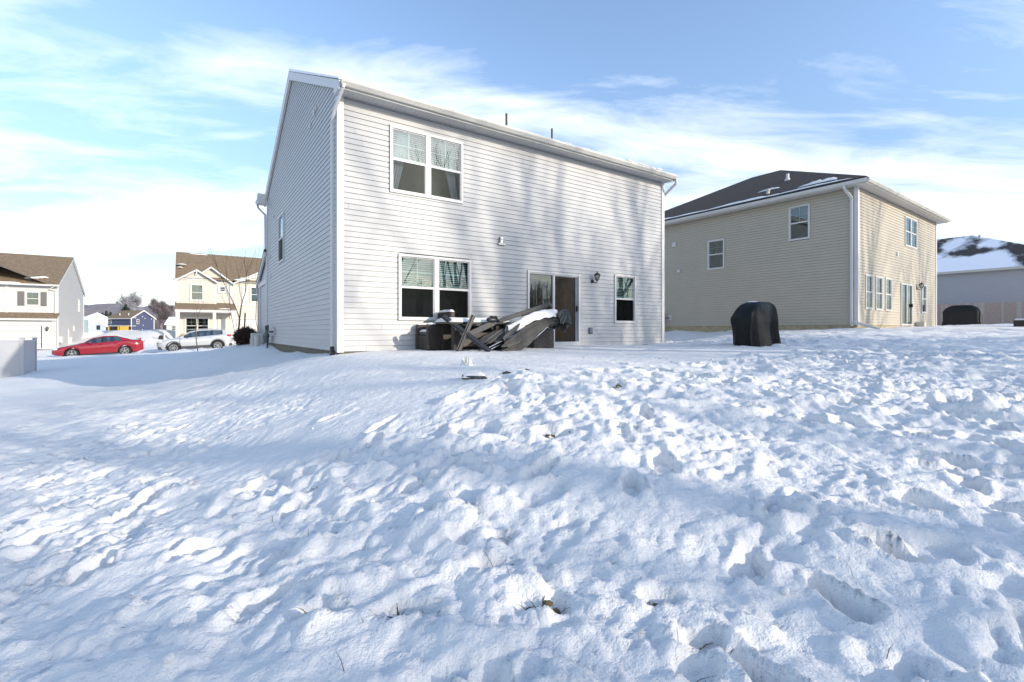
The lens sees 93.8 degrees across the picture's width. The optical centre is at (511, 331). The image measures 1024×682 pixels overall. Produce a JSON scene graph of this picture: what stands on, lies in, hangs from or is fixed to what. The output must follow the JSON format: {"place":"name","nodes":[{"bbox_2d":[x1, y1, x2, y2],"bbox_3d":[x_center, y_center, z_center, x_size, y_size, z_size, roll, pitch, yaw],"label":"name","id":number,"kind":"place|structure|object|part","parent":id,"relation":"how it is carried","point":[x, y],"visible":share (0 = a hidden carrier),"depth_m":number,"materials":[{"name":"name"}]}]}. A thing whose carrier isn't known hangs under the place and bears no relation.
{"place":"outdoors","nodes":[
{"label":"outdoors","id":0,"kind":"place"},
{"bbox_2d":[84,303,175,316],"bbox_3d":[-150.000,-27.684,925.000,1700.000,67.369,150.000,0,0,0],"label":"hills","id":1,"kind":"structure","parent":0,"point":[113,308],"depth_m":942.89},
{"bbox_2d":[460,372,486,378],"bbox_3d":[-0.445,0.539,5.784,0.335,0.097,0.172,0,0,12],"label":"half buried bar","id":2,"kind":"object","parent":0,"point":[469,375],"visible":0.91,"depth_m":5.74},
{"bbox_2d":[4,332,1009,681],"bbox_3d":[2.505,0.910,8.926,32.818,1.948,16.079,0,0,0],"label":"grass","id":3,"kind":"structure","parent":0,"point":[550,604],"depth_m":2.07,"materials":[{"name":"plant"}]},
{"bbox_2d":[0,324,1023,681],"bbox_3d":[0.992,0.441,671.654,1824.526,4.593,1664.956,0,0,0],"label":"snowy ground","id":4,"kind":"structure","parent":0,"point":[702,502],"depth_m":2.94,"materials":[{"name":"white snow"}]},
{"bbox_2d":[0,337,37,376],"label":"vinyl fence","id":5,"kind":"object","parent":4,"relation":"on","point":[18,357],"visible":0.81,"depth_m":19.90,"materials":[{"name":"white plastic"}]},
{"bbox_2d":[0,253,87,348],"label":"pale house","id":6,"kind":"structure","parent":4,"relation":"on","point":[42,298],"depth_m":38.24,"materials":[{"name":"grey"}]},
{"bbox_2d":[0,326,41,348],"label":"garage door","id":7,"kind":"structure","parent":6,"relation":"in","point":[6,332],"depth_m":36.70,"materials":[{"name":"grey"}]},
{"bbox_2d":[25,291,39,305],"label":"window","id":8,"kind":"structure","parent":6,"relation":"in","point":[33,298],"depth_m":37.80,"materials":[{"name":"grey"}]},
{"bbox_2d":[84,312,107,330],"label":"snowy roof house","id":9,"kind":"structure","parent":4,"relation":"on","point":[97,321],"depth_m":130.98,"materials":[{"name":"white"}]},
{"bbox_2d":[51,335,144,355],"bbox_3d":[-28.888,1.039,33.679,4.900,1.470,2.164,-4,2,-34],"label":"red car","id":10,"kind":"object","parent":4,"relation":"on","point":[109,344],"visible":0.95,"depth_m":33.15,"materials":[{"name":"red paint"}]},
{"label":"car window","id":11,"kind":"part","parent":10,"relation":"part of","materials":[{"name":"black glass"}]},
{"bbox_2d":[107,325,128,330],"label":"pergola","id":12,"kind":"object","parent":4,"relation":"on","point":[123,327],"visible":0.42,"depth_m":145.78,"materials":[{"name":"yellow wood"}]},
{"bbox_2d":[121,304,129,310],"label":"evergreen tree","id":13,"kind":"object","parent":4,"relation":"on","point":[125,307],"visible":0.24,"depth_m":195.60,"materials":[{"name":"green plant"}]},
{"bbox_2d":[113,291,144,310],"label":"frosted tree","id":14,"kind":"object","parent":4,"relation":"on","point":[134,302],"visible":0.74,"depth_m":214.91,"materials":[{"name":"grey plant"}]},
{"bbox_2d":[84,311,175,329],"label":"woodland","id":15,"kind":"object","parent":4,"relation":"on","point":[157,325],"visible":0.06,"depth_m":273.27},
{"bbox_2d":[106,310,156,330],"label":"blue house","id":16,"kind":"structure","parent":4,"relation":"on","point":[138,319],"depth_m":152.46,"materials":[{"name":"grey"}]},
{"bbox_2d":[147,297,173,328],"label":"bare tree","id":17,"kind":"object","parent":4,"relation":"on","point":[161,310],"visible":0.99,"depth_m":187.10,"materials":[{"name":"brown plant"}]},
{"bbox_2d":[155,303,174,320],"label":"bare tree","id":18,"kind":"object","parent":4,"relation":"on","point":[171,308],"visible":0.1,"depth_m":199.82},
{"bbox_2d":[164,317,175,330],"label":"house","id":19,"kind":"structure","parent":4,"relation":"on","point":[170,323],"depth_m":110.46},
{"bbox_2d":[157,328,231,350],"bbox_3d":[-24.320,0.682,36.837,4.780,1.710,2.214,-4,2,-34],"label":"silver car","id":20,"kind":"object","parent":4,"relation":"on","point":[213,338],"visible":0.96,"depth_m":36.30,"materials":[{"name":"grey paint"}]},
{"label":"car window","id":21,"kind":"part","parent":20,"relation":"part of","materials":[{"name":"black glass"}]},
{"bbox_2d":[188,279,209,350],"bbox_3d":[-22.490,-1.132,34.564,1.445,5.906,0.689,0,0,-41],"label":"sapling","id":22,"kind":"object","parent":4,"relation":"on","point":[197,319],"visible":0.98,"depth_m":34.43,"materials":[{"name":"brown plant"}]},
{"bbox_2d":[172,252,261,344],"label":"cream house","id":23,"kind":"structure","parent":4,"relation":"on","point":[192,270],"depth_m":44.82,"materials":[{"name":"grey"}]},
{"bbox_2d":[190,284,203,300],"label":"window","id":24,"kind":"structure","parent":23,"relation":"in","point":[194,288],"depth_m":43.75,"materials":[{"name":"grey"}]},
{"bbox_2d":[184,317,209,333],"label":"window","id":25,"kind":"structure","parent":23,"relation":"in","point":[189,322],"depth_m":44.05,"materials":[{"name":"grey"}]},
{"bbox_2d":[218,285,226,292],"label":"window","id":26,"kind":"structure","parent":23,"relation":"in","point":[221,289],"depth_m":44.99,"materials":[{"name":"grey"}]},
{"bbox_2d":[218,319,226,330],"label":"front door","id":27,"kind":"structure","parent":23,"relation":"in","point":[222,323],"depth_m":44.95,"materials":[{"name":"grey"}]},
{"bbox_2d":[236,320,256,331],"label":"garage door","id":28,"kind":"structure","parent":23,"relation":"in","point":[252,323],"depth_m":46.15,"materials":[{"name":"grey"}]},
{"bbox_2d":[250,286,256,302],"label":"window","id":29,"kind":"structure","parent":23,"relation":"in","point":[253,290],"depth_m":46.48,"materials":[{"name":"grey"}]},
{"bbox_2d":[206,237,255,343],"bbox_3d":[-12.923,-1.680,22.236,1.454,5.364,2.529,0,0,22],"label":"sapling","id":30,"kind":"object","parent":4,"relation":"on","point":[239,316],"visible":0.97,"depth_m":22.18,"materials":[{"name":"brown plant"}]},
{"bbox_2d":[231,325,256,344],"bbox_3d":[-11.003,0.267,19.830,1.108,1.053,1.167,0,0,0],"label":"bush","id":31,"kind":"object","parent":4,"relation":"on","point":[242,336],"visible":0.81,"depth_m":19.57,"materials":[{"name":"black plant"}]},
{"bbox_2d":[255,225,263,324],"bbox_3d":[-10.584,-2.974,21.375,1.458,7.591,2.850,0,0,0],"label":"sapling","id":32,"kind":"object","parent":4,"relation":"on","point":[255,273],"visible":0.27,"depth_m":20.53,"materials":[{"name":"brown plant"}]},
{"bbox_2d":[416,309,454,350],"bbox_3d":[-1.708,-0.029,10.661,0.660,0.917,0.660,0,0,-34],"label":"wicker chair","id":33,"kind":"object","parent":4,"relation":"on","point":[428,336],"visible":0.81,"depth_m":10.37,"materials":[{"name":"black wicker"}]},
{"bbox_2d":[250,68,677,355],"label":"white house","id":34,"kind":"structure","parent":4,"relation":"on","point":[392,220],"depth_m":11.99,"materials":[{"name":"grey plastic"}]},
{"bbox_2d":[278,211,283,263],"bbox_3d":[-7.354,-3.030,15.771,0.495,1.560,1.070,0,0,-34],"label":"window","id":35,"kind":"structure","parent":34,"relation":"in","point":[281,217],"depth_m":15.68,"materials":[{"name":"grey"}]},
{"bbox_2d":[389,124,462,203],"bbox_3d":[-2.051,-3.790,11.180,1.809,1.470,0.495,0,0,-34],"label":"window","id":36,"kind":"structure","parent":34,"relation":"in","point":[422,164],"depth_m":11.01,"materials":[{"name":"grey"}]},
{"bbox_2d":[398,253,470,320],"bbox_3d":[-1.880,-0.985,11.297,1.835,1.480,0.495,0,0,-34],"label":"window","id":37,"kind":"structure","parent":34,"relation":"in","point":[427,285],"depth_m":11.12,"materials":[{"name":"grey"}]},
{"bbox_2d":[527,270,579,345],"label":"sliding door","id":38,"kind":"structure","parent":34,"relation":"in","point":[562,292],"depth_m":13.57,"materials":[{"name":"white"}]},
{"bbox_2d":[614,274,635,322],"bbox_3d":[3.340,-0.982,14.865,0.928,1.475,0.495,0,0,-34],"label":"window","id":39,"kind":"structure","parent":34,"relation":"in","point":[624,288],"depth_m":14.76,"materials":[{"name":"grey"}]},
{"bbox_2d":[432,317,509,350],"bbox_3d":[-0.864,0.075,10.559,1.560,0.750,0.840,0,0,-34],"label":"patio table","id":40,"kind":"object","parent":4,"relation":"on","point":[451,336],"visible":0.54,"depth_m":10.36,"materials":[{"name":"black metal"}]},
{"bbox_2d":[442,301,571,351],"bbox_3d":[0.068,-0.112,10.541,3.275,1.188,0.747,0,0,-34],"label":"patio umbrella","id":41,"kind":"object","parent":4,"relation":"on","point":[523,333],"visible":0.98,"depth_m":10.45,"materials":[{"name":"fabric"}]},
{"bbox_2d":[527,328,553,347],"bbox_3d":[0.638,0.210,12.022,0.630,0.580,0.560,0,0,-34],"label":"wicker ottoman","id":42,"kind":"object","parent":4,"relation":"on","point":[544,338],"visible":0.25,"depth_m":11.81,"materials":[{"name":"wicker"}]},
{"bbox_2d":[730,301,780,345],"bbox_3d":[6.271,-0.202,12.301,1.433,1.151,0.756,0,0,-34],"label":"grill cover","id":43,"kind":"object","parent":4,"relation":"on","point":[754,323],"visible":0.98,"depth_m":11.98,"materials":[{"name":"black fabric"}]},
{"bbox_2d":[665,170,951,331],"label":"beige house","id":44,"kind":"structure","parent":4,"relation":"on","point":[800,250],"depth_m":21.01,"materials":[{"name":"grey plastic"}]},
{"bbox_2d":[707,238,724,269],"bbox_3d":[9.969,-3.689,23.153,0.495,1.410,0.850,0,0,-36],"label":"window","id":45,"kind":"structure","parent":44,"relation":"in","point":[715,248],"depth_m":23.35,"materials":[{"name":"grey"}]},
{"bbox_2d":[789,203,809,240],"bbox_3d":[12.164,-4.534,20.143,0.495,1.440,0.820,0,0,-36],"label":"window","id":46,"kind":"structure","parent":44,"relation":"in","point":[799,218],"depth_m":20.30,"materials":[{"name":"grey"}]},
{"bbox_2d":[865,274,872,308],"bbox_3d":[14.010,-1.559,19.175,0.750,1.370,0.495,0,0,-36],"label":"window","id":47,"kind":"structure","parent":44,"relation":"in","point":[868,278],"depth_m":19.18,"materials":[{"name":"grey"}]},
{"bbox_2d":[875,276,882,310],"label":"window","id":48,"kind":"structure","parent":44,"relation":"in","point":[878,280],"depth_m":19.84,"materials":[{"name":"grey"}]},
{"bbox_2d":[884,277,891,310],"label":"window","id":49,"kind":"structure","parent":44,"relation":"in","point":[888,281],"depth_m":20.49,"materials":[{"name":"grey"}]},
{"bbox_2d":[897,283,912,325],"bbox_3d":[17.769,-1.204,21.829,1.550,1.900,0.420,0,0,-36],"label":"sliding door","id":50,"kind":"structure","parent":44,"relation":"in","point":[905,284],"depth_m":21.78,"materials":[{"name":"grey"}]},
{"bbox_2d":[904,216,916,248],"bbox_3d":[18.244,-4.529,22.262,1.670,1.350,0.495,0,0,-36],"label":"window","id":51,"kind":"structure","parent":44,"relation":"in","point":[910,224],"depth_m":22.54,"materials":[{"name":"grey"}]},
{"bbox_2d":[921,285,926,312],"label":"window","id":52,"kind":"structure","parent":44,"relation":"in","point":[924,290],"depth_m":23.42,"materials":[{"name":"grey"}]},
{"bbox_2d":[941,305,983,325],"bbox_3d":[24.594,-0.815,26.198,0.724,1.240,1.630,0,0,-36],"label":"grill cover","id":53,"kind":"object","parent":4,"relation":"on","point":[962,314],"visible":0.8,"depth_m":25.96,"materials":[{"name":"black fabric"}]},
{"bbox_2d":[937,235,1023,318],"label":"grey house","id":54,"kind":"structure","parent":4,"relation":"on","point":[975,269],"depth_m":44.19,"materials":[{"name":"grey"}]},
{"bbox_2d":[937,302,1023,325],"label":"wooden fence","id":55,"kind":"object","parent":4,"relation":"on","point":[1000,313],"visible":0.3,"depth_m":39.57,"materials":[{"name":"grey wood"}]},
{"bbox_2d":[1013,319,1023,326],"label":"storage box","id":56,"kind":"object","parent":4,"relation":"on","point":[1018,322],"visible":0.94,"depth_m":19.86,"materials":[{"name":"black plastic"}]},
{"bbox_2d":[0,0,1023,306],"label":"sky","id":57,"kind":"structure","parent":0,"point":[135,134],"materials":[{"name":"blue"}]}
]}

